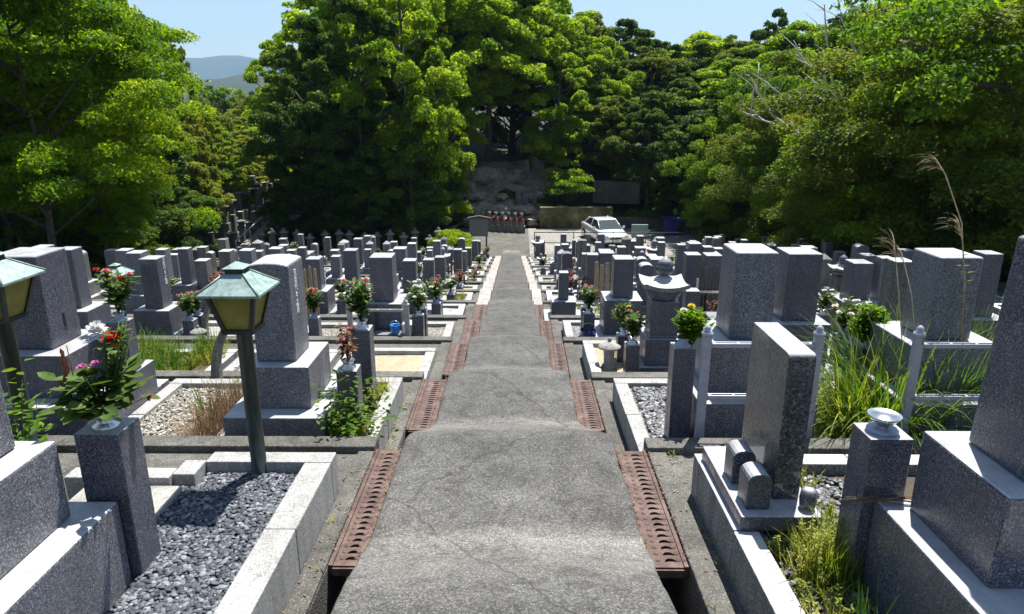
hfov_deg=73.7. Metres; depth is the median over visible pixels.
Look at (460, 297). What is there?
weeds
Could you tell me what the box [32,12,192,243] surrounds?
broadleaf tree
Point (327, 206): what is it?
broadleaf tree
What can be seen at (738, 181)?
broadleaf tree
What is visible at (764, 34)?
broadleaf tree
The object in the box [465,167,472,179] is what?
old gravestone
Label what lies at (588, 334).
water pail
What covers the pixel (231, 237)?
old gravestone
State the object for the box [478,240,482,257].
gravestone
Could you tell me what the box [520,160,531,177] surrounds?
old gravestone
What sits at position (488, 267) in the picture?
terrace
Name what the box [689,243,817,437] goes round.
gravestone
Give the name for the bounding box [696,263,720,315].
memorial boards
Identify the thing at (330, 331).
gravel bed
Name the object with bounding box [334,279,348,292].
flower bouquet
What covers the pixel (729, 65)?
broadleaf tree
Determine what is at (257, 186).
old gravestone
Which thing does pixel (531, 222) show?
rock
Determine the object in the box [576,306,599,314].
plot floor
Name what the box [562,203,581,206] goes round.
shrub
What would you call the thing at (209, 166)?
broadleaf tree
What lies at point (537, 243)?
stone lantern
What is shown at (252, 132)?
broadleaf tree
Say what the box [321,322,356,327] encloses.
plot kerb
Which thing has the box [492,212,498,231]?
stone statue
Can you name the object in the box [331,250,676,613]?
path
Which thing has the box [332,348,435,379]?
plot kerb
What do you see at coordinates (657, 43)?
broadleaf tree
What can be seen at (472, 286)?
plot kerb
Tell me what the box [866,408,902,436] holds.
offering bowl
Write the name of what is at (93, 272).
flower bouquet
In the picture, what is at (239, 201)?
old gravestone
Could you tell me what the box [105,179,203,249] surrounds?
broadleaf tree
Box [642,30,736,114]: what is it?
broadleaf tree
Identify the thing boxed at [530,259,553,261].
plot kerb
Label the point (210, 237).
old gravestone
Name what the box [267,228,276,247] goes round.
old gravestone
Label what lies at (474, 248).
gravestone
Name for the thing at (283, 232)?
old gravestone
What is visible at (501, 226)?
stone statue
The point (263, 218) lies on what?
old gravestone
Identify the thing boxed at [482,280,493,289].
kerb step
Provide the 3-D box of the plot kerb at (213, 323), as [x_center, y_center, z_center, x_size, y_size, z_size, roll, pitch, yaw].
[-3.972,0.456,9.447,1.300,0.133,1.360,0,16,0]
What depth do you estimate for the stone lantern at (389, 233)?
29.71 m
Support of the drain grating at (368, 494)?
on the path
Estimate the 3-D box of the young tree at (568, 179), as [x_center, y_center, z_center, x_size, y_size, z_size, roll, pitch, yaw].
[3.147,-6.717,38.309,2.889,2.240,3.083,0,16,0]
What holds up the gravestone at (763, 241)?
on the terrace
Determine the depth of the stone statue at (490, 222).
36.56 m
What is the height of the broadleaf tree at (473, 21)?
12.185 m
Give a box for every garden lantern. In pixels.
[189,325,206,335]
[598,337,620,369]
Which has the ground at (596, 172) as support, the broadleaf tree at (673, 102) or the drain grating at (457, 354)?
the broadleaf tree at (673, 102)
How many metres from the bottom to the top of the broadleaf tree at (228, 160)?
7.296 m
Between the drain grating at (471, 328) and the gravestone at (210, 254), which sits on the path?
the drain grating at (471, 328)
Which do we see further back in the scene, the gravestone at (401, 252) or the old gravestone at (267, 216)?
the old gravestone at (267, 216)
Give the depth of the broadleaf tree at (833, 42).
24.84 m
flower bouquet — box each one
[36,318,160,429]
[89,263,98,276]
[92,267,140,313]
[169,276,180,293]
[175,292,194,315]
[188,290,201,309]
[212,269,222,279]
[305,287,323,312]
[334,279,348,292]
[334,322,357,361]
[335,277,374,320]
[407,279,433,302]
[407,282,429,309]
[418,262,422,273]
[428,279,443,299]
[429,275,444,293]
[443,275,458,290]
[454,269,464,283]
[471,266,479,279]
[474,254,483,263]
[539,256,547,265]
[568,270,575,280]
[569,275,574,287]
[576,274,588,284]
[579,284,598,307]
[611,299,639,327]
[622,309,648,338]
[671,303,714,344]
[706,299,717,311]
[818,286,838,309]
[828,294,862,329]
[835,299,872,332]
[847,301,891,342]
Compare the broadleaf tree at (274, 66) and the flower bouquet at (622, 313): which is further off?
the broadleaf tree at (274, 66)
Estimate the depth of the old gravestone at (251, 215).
37.94 m
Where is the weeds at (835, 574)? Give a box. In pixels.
[808,510,902,613]
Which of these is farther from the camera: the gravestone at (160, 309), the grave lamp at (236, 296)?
the gravestone at (160, 309)
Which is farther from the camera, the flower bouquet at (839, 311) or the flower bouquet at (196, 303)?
the flower bouquet at (196, 303)
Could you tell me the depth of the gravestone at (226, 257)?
15.05 m
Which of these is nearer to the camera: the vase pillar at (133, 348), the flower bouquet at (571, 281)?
the vase pillar at (133, 348)
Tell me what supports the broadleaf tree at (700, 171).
on the ground at (596, 172)
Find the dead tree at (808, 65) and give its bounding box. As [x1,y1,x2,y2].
[737,0,857,179]
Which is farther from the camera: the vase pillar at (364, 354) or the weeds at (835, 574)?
the vase pillar at (364, 354)
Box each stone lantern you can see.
[441,247,450,271]
[531,234,543,258]
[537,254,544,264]
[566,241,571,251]
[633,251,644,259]
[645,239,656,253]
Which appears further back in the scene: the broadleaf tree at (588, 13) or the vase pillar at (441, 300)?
the broadleaf tree at (588, 13)
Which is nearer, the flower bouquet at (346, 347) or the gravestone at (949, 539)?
the gravestone at (949, 539)
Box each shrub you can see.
[1,358,63,442]
[130,235,161,247]
[149,204,195,244]
[180,204,222,235]
[312,368,407,446]
[361,367,392,411]
[427,229,482,250]
[448,210,473,221]
[498,188,515,197]
[537,193,555,205]
[538,161,565,198]
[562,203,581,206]
[613,212,624,217]
[624,208,650,216]
[662,207,682,219]
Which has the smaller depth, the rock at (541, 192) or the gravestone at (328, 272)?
the gravestone at (328, 272)
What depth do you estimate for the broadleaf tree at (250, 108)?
77.96 m
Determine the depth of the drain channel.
3.70 m
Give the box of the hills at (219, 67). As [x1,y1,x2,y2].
[162,55,676,78]
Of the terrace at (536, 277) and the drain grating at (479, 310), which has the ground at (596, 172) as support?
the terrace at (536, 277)
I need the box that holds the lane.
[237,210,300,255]
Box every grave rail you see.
[346,300,409,335]
[694,325,825,437]
[898,325,991,433]
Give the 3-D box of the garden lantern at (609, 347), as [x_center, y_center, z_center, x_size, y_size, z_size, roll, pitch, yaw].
[1.035,0.482,7.264,0.248,0.341,0.248,0,16,0]
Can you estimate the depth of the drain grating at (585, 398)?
5.97 m
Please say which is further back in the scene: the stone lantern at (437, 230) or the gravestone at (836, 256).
the stone lantern at (437, 230)
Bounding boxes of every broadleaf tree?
[0,11,181,238]
[0,163,124,272]
[0,203,150,273]
[0,212,157,262]
[24,0,197,226]
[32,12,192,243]
[35,210,173,254]
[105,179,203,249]
[110,175,220,248]
[134,144,223,216]
[149,92,219,207]
[160,114,195,161]
[162,45,223,194]
[162,182,221,248]
[166,96,234,181]
[171,131,233,239]
[185,147,228,217]
[186,115,247,184]
[196,120,256,211]
[197,94,233,128]
[202,85,213,99]
[207,161,244,186]
[209,145,258,180]
[210,86,260,135]
[212,92,243,130]
[222,112,263,173]
[222,176,255,210]
[223,103,302,173]
[223,109,291,179]
[223,134,279,184]
[224,139,250,165]
[226,103,260,149]
[230,93,273,139]
[240,14,387,231]
[242,20,341,180]
[242,163,268,190]
[246,87,258,97]
[248,49,302,140]
[254,167,311,248]
[259,0,352,65]
[263,67,343,225]
[276,0,440,234]
[281,0,408,207]
[281,1,473,139]
[299,167,369,249]
[324,0,472,242]
[326,168,407,247]
[370,0,522,107]
[373,134,451,250]
[406,53,476,232]
[407,0,566,162]
[434,50,493,184]
[463,0,566,154]
[478,0,604,157]
[492,2,602,116]
[512,28,625,154]
[519,33,592,179]
[548,81,639,162]
[549,35,645,161]
[573,18,678,139]
[574,12,632,143]
[578,95,650,180]
[600,90,687,208]
[606,45,695,143]
[611,27,670,121]
[630,78,726,176]
[636,46,712,96]
[637,43,707,136]
[637,174,708,233]
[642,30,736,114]
[645,90,755,228]
[660,67,782,240]
[675,57,766,143]
[680,161,772,242]
[681,38,747,87]
[685,34,758,81]
[695,49,871,243]
[697,47,817,163]
[708,114,787,233]
[710,39,765,83]
[719,20,829,100]
[721,169,780,238]
[735,2,927,256]
[743,7,797,83]
[754,0,1023,266]
[754,71,1021,258]
[766,18,1023,275]
[794,12,854,60]
[810,240,846,249]
[818,6,927,107]
[829,0,1023,228]
[842,1,970,176]
[868,77,1023,273]
[921,178,1021,281]
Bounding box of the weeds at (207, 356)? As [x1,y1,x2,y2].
[137,331,231,370]
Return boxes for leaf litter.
[326,321,689,557]
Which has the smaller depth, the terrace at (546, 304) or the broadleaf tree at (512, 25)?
the terrace at (546, 304)
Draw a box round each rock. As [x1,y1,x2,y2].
[451,200,475,212]
[458,180,475,187]
[462,217,468,227]
[464,190,485,200]
[488,204,512,214]
[492,213,513,223]
[496,193,508,200]
[513,204,535,214]
[526,218,539,226]
[528,192,538,199]
[537,190,557,200]
[545,182,561,187]
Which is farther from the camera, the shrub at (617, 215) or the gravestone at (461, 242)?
the shrub at (617, 215)
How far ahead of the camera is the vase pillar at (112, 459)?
2.90 m
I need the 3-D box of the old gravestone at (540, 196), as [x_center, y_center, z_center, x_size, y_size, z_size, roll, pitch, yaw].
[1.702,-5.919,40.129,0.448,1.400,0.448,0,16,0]
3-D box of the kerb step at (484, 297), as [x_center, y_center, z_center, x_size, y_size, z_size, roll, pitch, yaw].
[-0.568,0.055,13.736,0.248,0.570,1.980,0,16,0]
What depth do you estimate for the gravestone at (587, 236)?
27.14 m
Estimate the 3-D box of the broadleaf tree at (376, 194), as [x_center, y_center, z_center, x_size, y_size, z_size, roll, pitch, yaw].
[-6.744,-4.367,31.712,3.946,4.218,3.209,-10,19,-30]
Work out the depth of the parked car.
33.15 m
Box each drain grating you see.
[328,449,401,575]
[405,379,446,435]
[443,342,467,378]
[460,320,480,342]
[472,304,487,319]
[534,304,542,319]
[539,320,552,342]
[549,342,568,374]
[570,379,603,431]
[616,450,688,577]
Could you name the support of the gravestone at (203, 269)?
on the terrace at (470, 305)
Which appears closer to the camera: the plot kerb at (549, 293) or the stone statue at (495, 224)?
the plot kerb at (549, 293)
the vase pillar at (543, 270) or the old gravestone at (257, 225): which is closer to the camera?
the vase pillar at (543, 270)
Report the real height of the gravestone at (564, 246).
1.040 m
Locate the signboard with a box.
[631,224,647,240]
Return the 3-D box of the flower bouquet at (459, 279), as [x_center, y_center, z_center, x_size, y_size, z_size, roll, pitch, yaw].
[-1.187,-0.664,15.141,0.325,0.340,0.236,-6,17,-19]
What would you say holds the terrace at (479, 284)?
on the ground at (596, 172)
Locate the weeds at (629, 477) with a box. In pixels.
[314,359,727,606]
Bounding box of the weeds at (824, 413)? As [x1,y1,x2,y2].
[812,382,855,437]
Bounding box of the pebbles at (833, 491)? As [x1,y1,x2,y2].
[758,475,878,613]
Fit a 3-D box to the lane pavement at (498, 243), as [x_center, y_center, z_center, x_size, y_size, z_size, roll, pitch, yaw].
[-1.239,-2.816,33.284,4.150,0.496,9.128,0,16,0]
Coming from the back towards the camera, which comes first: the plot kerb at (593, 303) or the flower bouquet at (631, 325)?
the plot kerb at (593, 303)
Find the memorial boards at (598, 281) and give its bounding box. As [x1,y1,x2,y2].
[594,261,609,301]
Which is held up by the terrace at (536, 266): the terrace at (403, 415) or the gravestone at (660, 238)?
the gravestone at (660, 238)
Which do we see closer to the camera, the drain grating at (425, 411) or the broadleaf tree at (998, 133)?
the drain grating at (425, 411)
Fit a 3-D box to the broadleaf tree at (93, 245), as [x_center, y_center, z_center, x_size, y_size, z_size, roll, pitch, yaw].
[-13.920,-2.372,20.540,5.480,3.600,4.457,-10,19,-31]
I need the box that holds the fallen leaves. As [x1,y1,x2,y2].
[63,343,735,612]
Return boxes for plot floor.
[162,356,210,370]
[209,326,254,335]
[336,387,384,434]
[375,355,423,370]
[443,308,457,314]
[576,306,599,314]
[594,347,622,371]
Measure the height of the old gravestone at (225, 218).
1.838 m
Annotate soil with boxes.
[762,475,915,613]
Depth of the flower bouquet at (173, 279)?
11.35 m
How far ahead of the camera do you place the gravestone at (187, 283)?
10.99 m
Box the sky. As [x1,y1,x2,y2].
[124,0,892,58]
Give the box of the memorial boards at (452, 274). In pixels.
[446,258,468,284]
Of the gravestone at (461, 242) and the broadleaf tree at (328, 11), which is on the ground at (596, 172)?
the broadleaf tree at (328, 11)
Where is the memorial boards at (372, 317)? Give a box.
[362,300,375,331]
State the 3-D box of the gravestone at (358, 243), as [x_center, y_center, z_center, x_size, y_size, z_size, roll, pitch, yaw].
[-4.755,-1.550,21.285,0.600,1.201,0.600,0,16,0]
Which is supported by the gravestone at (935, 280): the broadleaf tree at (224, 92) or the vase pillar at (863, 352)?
the vase pillar at (863, 352)
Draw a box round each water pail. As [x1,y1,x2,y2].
[390,321,399,333]
[580,323,596,336]
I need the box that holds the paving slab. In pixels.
[68,486,182,521]
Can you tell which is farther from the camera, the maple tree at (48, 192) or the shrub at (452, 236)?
the shrub at (452, 236)
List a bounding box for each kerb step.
[476,289,491,314]
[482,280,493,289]
[486,274,495,281]
[488,269,496,274]
[491,265,498,269]
[525,269,531,275]
[527,274,534,281]
[529,281,537,289]
[531,289,542,317]
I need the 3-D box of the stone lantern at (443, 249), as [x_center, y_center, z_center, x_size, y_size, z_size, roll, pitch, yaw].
[-2.066,-1.283,20.474,0.428,1.040,0.428,0,16,0]
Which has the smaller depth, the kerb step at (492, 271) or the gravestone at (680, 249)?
the gravestone at (680, 249)
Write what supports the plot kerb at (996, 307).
on the terrace at (546, 304)
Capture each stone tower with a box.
[639,256,690,371]
[821,255,847,308]
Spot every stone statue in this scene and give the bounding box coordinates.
[487,211,492,231]
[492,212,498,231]
[498,212,505,231]
[505,212,511,232]
[511,212,517,232]
[518,213,524,232]
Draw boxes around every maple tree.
[0,0,216,246]
[0,0,217,246]
[0,22,161,224]
[13,95,178,254]
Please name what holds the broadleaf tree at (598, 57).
on the ground at (596, 172)
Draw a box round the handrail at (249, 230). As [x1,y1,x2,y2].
[235,199,292,249]
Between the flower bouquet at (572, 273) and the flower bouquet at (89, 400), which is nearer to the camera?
the flower bouquet at (89, 400)
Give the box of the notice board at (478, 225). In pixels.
[467,215,489,248]
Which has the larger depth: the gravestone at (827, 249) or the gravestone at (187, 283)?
the gravestone at (827, 249)
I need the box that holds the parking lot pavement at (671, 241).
[528,228,785,256]
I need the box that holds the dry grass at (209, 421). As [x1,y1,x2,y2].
[157,362,242,435]
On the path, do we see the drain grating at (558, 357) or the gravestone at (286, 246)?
the drain grating at (558, 357)
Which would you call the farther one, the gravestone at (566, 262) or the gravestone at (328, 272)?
the gravestone at (328, 272)
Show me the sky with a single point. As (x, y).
(224, 27)
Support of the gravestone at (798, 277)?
on the terrace at (573, 349)
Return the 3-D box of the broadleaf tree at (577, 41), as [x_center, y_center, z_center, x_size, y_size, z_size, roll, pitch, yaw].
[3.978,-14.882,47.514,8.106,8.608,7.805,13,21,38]
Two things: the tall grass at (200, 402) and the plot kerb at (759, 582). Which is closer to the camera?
the plot kerb at (759, 582)
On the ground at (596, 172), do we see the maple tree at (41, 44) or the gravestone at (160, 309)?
the maple tree at (41, 44)
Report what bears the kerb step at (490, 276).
on the path
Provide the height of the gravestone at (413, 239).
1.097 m
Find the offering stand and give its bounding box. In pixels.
[374,331,404,335]
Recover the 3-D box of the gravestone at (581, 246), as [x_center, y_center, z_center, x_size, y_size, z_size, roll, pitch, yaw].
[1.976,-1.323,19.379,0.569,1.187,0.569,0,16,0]
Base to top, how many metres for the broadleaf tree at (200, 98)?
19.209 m
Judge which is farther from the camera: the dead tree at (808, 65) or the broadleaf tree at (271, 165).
the broadleaf tree at (271, 165)
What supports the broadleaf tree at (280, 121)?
on the ground at (596, 172)
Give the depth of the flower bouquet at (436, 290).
11.06 m
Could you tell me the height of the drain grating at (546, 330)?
0.059 m
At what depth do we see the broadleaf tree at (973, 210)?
15.76 m
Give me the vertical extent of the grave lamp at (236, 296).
1.242 m
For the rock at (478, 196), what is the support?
on the bank
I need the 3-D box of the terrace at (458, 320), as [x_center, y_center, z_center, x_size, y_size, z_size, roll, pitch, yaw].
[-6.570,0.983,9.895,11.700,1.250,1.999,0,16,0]
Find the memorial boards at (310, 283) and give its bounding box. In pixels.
[303,266,319,317]
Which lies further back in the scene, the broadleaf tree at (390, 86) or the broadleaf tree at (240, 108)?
the broadleaf tree at (240, 108)
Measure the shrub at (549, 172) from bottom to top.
2.158 m
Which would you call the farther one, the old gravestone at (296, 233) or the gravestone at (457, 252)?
the old gravestone at (296, 233)
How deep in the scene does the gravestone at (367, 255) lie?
19.08 m
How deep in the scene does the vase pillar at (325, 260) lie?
23.42 m
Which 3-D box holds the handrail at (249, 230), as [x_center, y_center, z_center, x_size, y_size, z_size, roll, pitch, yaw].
[-12.774,-5.224,37.390,0.059,2.630,14.574,-1,16,-3]
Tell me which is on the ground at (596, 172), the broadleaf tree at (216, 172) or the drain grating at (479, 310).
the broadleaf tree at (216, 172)
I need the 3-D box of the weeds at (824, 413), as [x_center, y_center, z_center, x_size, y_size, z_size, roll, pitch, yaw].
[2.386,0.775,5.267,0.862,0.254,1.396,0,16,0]
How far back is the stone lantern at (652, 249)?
19.46 m
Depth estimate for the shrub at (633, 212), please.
38.30 m
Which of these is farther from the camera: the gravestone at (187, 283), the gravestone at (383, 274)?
the gravestone at (187, 283)
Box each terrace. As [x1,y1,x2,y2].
[14,435,380,613]
[92,299,475,319]
[94,274,486,280]
[100,281,483,288]
[101,288,479,301]
[112,314,465,342]
[137,336,451,384]
[155,370,423,485]
[324,265,490,269]
[447,270,488,274]
[530,265,574,269]
[534,275,669,280]
[537,281,1006,289]
[541,289,1004,302]
[543,300,1001,308]
[550,315,679,347]
[563,337,831,379]
[590,372,839,473]
[641,438,921,613]
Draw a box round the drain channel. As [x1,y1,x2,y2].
[557,366,680,613]
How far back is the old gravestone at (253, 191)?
40.55 m
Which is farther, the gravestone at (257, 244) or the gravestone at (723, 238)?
the gravestone at (723, 238)
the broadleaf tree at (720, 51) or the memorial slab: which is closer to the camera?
the memorial slab
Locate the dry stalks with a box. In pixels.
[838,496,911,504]
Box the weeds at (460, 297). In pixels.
[442,290,465,299]
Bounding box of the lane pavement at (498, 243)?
[448,228,529,257]
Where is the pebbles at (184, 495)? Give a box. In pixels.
[156,485,199,533]
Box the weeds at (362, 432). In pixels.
[328,367,395,435]
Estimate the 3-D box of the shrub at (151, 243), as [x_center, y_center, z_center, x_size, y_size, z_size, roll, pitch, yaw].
[-13.513,-2.205,24.464,1.716,0.959,1.659,0,16,0]
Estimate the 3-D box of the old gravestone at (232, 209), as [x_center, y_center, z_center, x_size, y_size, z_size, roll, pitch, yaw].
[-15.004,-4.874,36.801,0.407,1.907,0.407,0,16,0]
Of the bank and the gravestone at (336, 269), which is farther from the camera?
the bank
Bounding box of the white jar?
[402,322,404,333]
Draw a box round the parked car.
[581,216,627,243]
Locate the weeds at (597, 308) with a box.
[576,301,599,313]
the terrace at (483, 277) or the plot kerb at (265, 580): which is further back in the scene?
the terrace at (483, 277)
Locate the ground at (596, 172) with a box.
[99,97,1009,281]
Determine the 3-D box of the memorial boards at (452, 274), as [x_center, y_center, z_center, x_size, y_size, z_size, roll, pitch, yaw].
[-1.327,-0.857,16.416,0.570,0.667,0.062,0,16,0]
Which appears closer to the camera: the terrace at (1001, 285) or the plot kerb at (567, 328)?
the plot kerb at (567, 328)
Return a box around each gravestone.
[0,247,158,434]
[0,382,131,613]
[33,244,54,246]
[63,246,111,328]
[82,250,107,298]
[100,249,117,287]
[115,248,133,290]
[124,250,148,313]
[133,255,186,335]
[155,248,180,294]
[171,248,178,252]
[171,253,180,277]
[172,247,199,313]
[192,246,197,260]
[193,258,212,313]
[197,246,208,258]
[201,229,207,241]
[204,251,219,275]
[207,232,217,256]
[217,238,229,264]
[218,220,228,238]
[218,249,235,273]
[220,205,230,237]
[223,254,338,435]
[225,231,239,249]
[229,199,237,224]
[230,214,239,245]
[232,191,245,216]
[234,249,238,261]
[235,219,248,246]
[237,211,246,233]
[239,248,256,263]
[242,210,252,227]
[243,194,250,214]
[244,220,255,239]
[248,188,258,205]
[249,176,255,187]
[249,205,255,226]
[251,210,261,232]
[251,239,264,252]
[253,183,263,202]
[255,192,262,209]
[255,205,267,226]
[256,250,264,259]
[257,230,265,242]
[260,181,267,190]
[263,200,271,220]
[265,242,269,254]
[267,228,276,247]
[268,247,284,254]
[278,238,288,244]
[278,244,289,253]
[279,227,288,237]
[286,249,297,254]
[292,229,301,247]
[297,234,304,246]
[298,246,307,269]
[305,233,314,250]
[305,256,336,313]
[310,243,321,255]
[320,230,329,255]
[324,237,331,261]
[325,249,344,280]
[325,255,344,287]
[334,229,343,244]
[335,248,368,299]
[337,243,345,267]
[338,239,349,247]
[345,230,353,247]
[353,238,364,267]
[361,248,371,273]
[364,235,371,248]
[365,241,373,253]
[366,253,412,335]
[371,235,376,252]
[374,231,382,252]
[382,241,390,252]
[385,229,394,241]
[390,241,397,248]
[393,246,407,280]
[397,273,401,288]
[398,258,431,314]
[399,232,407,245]
[407,242,422,274]
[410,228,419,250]
[411,237,417,250]
[417,251,422,266]
[420,258,446,299]
[422,246,432,264]
[422,250,432,280]
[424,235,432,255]
[433,240,440,257]
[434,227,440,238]
[435,255,455,288]
[441,236,446,245]
[441,244,450,269]
[448,246,453,264]
[450,248,466,280]
[458,237,465,250]
[462,251,471,274]
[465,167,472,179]
[465,247,473,269]
[472,240,481,261]
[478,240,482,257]
[514,191,521,204]
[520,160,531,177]
[523,192,527,204]
[530,152,537,174]
[530,191,537,204]
[536,160,545,180]
[539,194,544,205]
[540,240,547,258]
[543,271,580,319]
[546,244,559,274]
[550,251,577,288]
[551,249,563,280]
[560,233,566,249]
[561,243,568,250]
[571,239,576,256]
[572,240,577,265]
[574,239,586,274]
[574,252,598,299]
[575,244,589,266]
[577,253,585,280]
[584,233,590,247]
[593,233,604,251]
[593,250,614,297]
[595,241,600,252]
[595,255,644,336]
[608,245,615,254]
[616,246,625,254]
[621,236,630,254]
[630,239,635,255]
[632,235,646,256]
[633,246,645,267]
[633,256,647,284]
[637,262,653,314]
[645,254,656,259]
[648,256,662,275]
[655,237,664,241]
[656,241,665,256]
[674,243,686,275]
[676,252,705,311]
[678,288,699,334]
[686,241,701,253]
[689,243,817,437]
[700,252,721,310]
[701,245,712,260]
[703,312,716,319]
[704,236,711,244]
[711,237,718,246]
[713,236,721,246]
[713,247,722,254]
[719,234,725,247]
[740,239,747,242]
[761,237,769,245]
[767,242,777,250]
[772,247,838,372]
[796,238,805,244]
[799,245,817,251]
[819,253,831,292]
[820,239,832,252]
[822,242,833,258]
[825,259,877,336]
[830,251,845,273]
[841,248,991,438]
[850,243,868,258]
[856,253,875,281]
[857,257,911,342]
[862,235,1023,613]
[869,250,883,255]
[869,256,892,300]
[896,248,913,259]
[971,250,1003,340]
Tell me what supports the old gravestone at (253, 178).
on the ground at (596, 172)
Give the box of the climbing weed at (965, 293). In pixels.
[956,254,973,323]
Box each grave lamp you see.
[0,252,45,440]
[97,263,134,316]
[194,261,279,474]
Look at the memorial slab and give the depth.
3.29 m
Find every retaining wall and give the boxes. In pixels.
[539,206,612,227]
[592,180,640,203]
[615,217,695,228]
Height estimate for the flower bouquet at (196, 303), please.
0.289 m
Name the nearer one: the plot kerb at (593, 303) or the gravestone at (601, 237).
the plot kerb at (593, 303)
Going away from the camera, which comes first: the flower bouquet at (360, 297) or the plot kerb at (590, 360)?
the flower bouquet at (360, 297)
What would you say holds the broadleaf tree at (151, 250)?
on the ground at (596, 172)
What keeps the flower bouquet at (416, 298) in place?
on the vase pillar at (418, 322)
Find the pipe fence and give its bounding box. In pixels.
[534,232,731,250]
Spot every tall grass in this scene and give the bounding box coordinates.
[167,376,234,417]
[738,230,995,452]
[824,154,1000,430]
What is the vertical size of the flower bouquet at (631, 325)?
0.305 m
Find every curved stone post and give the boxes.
[201,304,209,335]
[211,330,226,378]
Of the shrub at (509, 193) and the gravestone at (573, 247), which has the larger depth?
the shrub at (509, 193)
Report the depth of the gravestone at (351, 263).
13.02 m
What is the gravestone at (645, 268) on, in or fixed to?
on the terrace at (546, 304)
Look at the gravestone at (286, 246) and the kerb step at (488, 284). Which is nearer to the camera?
the kerb step at (488, 284)
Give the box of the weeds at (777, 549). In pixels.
[763,462,867,613]
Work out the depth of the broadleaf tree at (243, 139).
54.36 m
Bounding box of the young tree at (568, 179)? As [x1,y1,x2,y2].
[544,167,594,205]
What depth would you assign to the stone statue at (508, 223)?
36.27 m
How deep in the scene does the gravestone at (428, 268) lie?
13.03 m
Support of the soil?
in the plot kerb at (759, 582)
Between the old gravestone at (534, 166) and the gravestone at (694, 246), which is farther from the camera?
the old gravestone at (534, 166)
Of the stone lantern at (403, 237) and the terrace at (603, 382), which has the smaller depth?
the terrace at (603, 382)
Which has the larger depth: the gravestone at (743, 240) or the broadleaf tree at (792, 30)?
the broadleaf tree at (792, 30)
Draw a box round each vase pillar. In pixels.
[74,416,160,579]
[106,311,141,372]
[182,314,198,335]
[193,309,202,327]
[308,312,321,335]
[323,256,327,264]
[336,295,346,313]
[336,357,363,433]
[350,318,377,409]
[412,309,424,335]
[416,303,427,335]
[431,298,441,314]
[433,295,442,314]
[446,290,454,299]
[456,283,462,288]
[540,266,545,274]
[569,288,573,295]
[580,302,592,336]
[582,307,594,331]
[615,327,630,361]
[623,336,639,371]
[633,283,636,290]
[664,335,695,437]
[816,308,829,322]
[829,328,847,364]
[834,423,913,582]
[838,334,860,371]
[852,341,867,364]
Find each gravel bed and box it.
[107,474,294,613]
[142,388,237,435]
[322,328,347,335]
[428,327,444,335]
[571,325,579,336]
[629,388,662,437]
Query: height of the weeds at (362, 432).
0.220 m
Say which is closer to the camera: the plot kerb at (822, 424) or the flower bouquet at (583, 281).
the plot kerb at (822, 424)
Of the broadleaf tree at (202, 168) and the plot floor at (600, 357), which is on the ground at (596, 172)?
the broadleaf tree at (202, 168)
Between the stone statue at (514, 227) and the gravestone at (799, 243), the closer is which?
the gravestone at (799, 243)
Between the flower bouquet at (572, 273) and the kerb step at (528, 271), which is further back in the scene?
the kerb step at (528, 271)
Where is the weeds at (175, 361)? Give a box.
[137,321,220,369]
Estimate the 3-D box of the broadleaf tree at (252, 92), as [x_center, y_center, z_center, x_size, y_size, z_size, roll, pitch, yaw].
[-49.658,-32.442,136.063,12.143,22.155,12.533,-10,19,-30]
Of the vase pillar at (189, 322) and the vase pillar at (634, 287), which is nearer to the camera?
the vase pillar at (189, 322)
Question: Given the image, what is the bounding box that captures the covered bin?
[661,216,682,234]
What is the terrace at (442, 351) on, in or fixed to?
on the ground at (596, 172)
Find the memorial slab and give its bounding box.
[702,322,820,530]
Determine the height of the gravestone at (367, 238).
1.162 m
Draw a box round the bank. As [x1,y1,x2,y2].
[447,160,553,229]
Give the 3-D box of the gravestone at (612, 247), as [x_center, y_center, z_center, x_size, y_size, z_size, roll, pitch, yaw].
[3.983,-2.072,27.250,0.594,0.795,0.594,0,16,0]
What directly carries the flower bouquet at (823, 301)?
on the vase pillar at (822, 315)
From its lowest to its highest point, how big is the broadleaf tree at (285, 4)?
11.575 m
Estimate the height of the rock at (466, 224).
0.572 m
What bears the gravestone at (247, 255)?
on the terrace at (475, 293)
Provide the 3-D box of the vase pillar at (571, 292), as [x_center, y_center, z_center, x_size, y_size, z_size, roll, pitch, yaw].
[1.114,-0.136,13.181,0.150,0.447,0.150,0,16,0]
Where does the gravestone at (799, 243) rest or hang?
on the terrace
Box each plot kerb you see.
[64,452,338,613]
[128,379,242,435]
[141,349,237,370]
[157,379,168,391]
[208,321,218,325]
[216,377,403,449]
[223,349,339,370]
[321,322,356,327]
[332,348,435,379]
[427,304,465,314]
[428,322,454,336]
[442,292,472,299]
[453,285,477,288]
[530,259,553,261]
[538,277,553,280]
[546,290,576,299]
[562,320,599,336]
[576,302,599,305]
[582,340,639,379]
[612,378,667,476]
[691,454,918,613]
[816,387,834,437]
[993,303,1001,314]
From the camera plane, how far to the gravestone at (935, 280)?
4.85 m
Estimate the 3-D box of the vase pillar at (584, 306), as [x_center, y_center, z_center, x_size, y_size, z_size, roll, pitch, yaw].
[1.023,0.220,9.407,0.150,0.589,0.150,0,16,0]

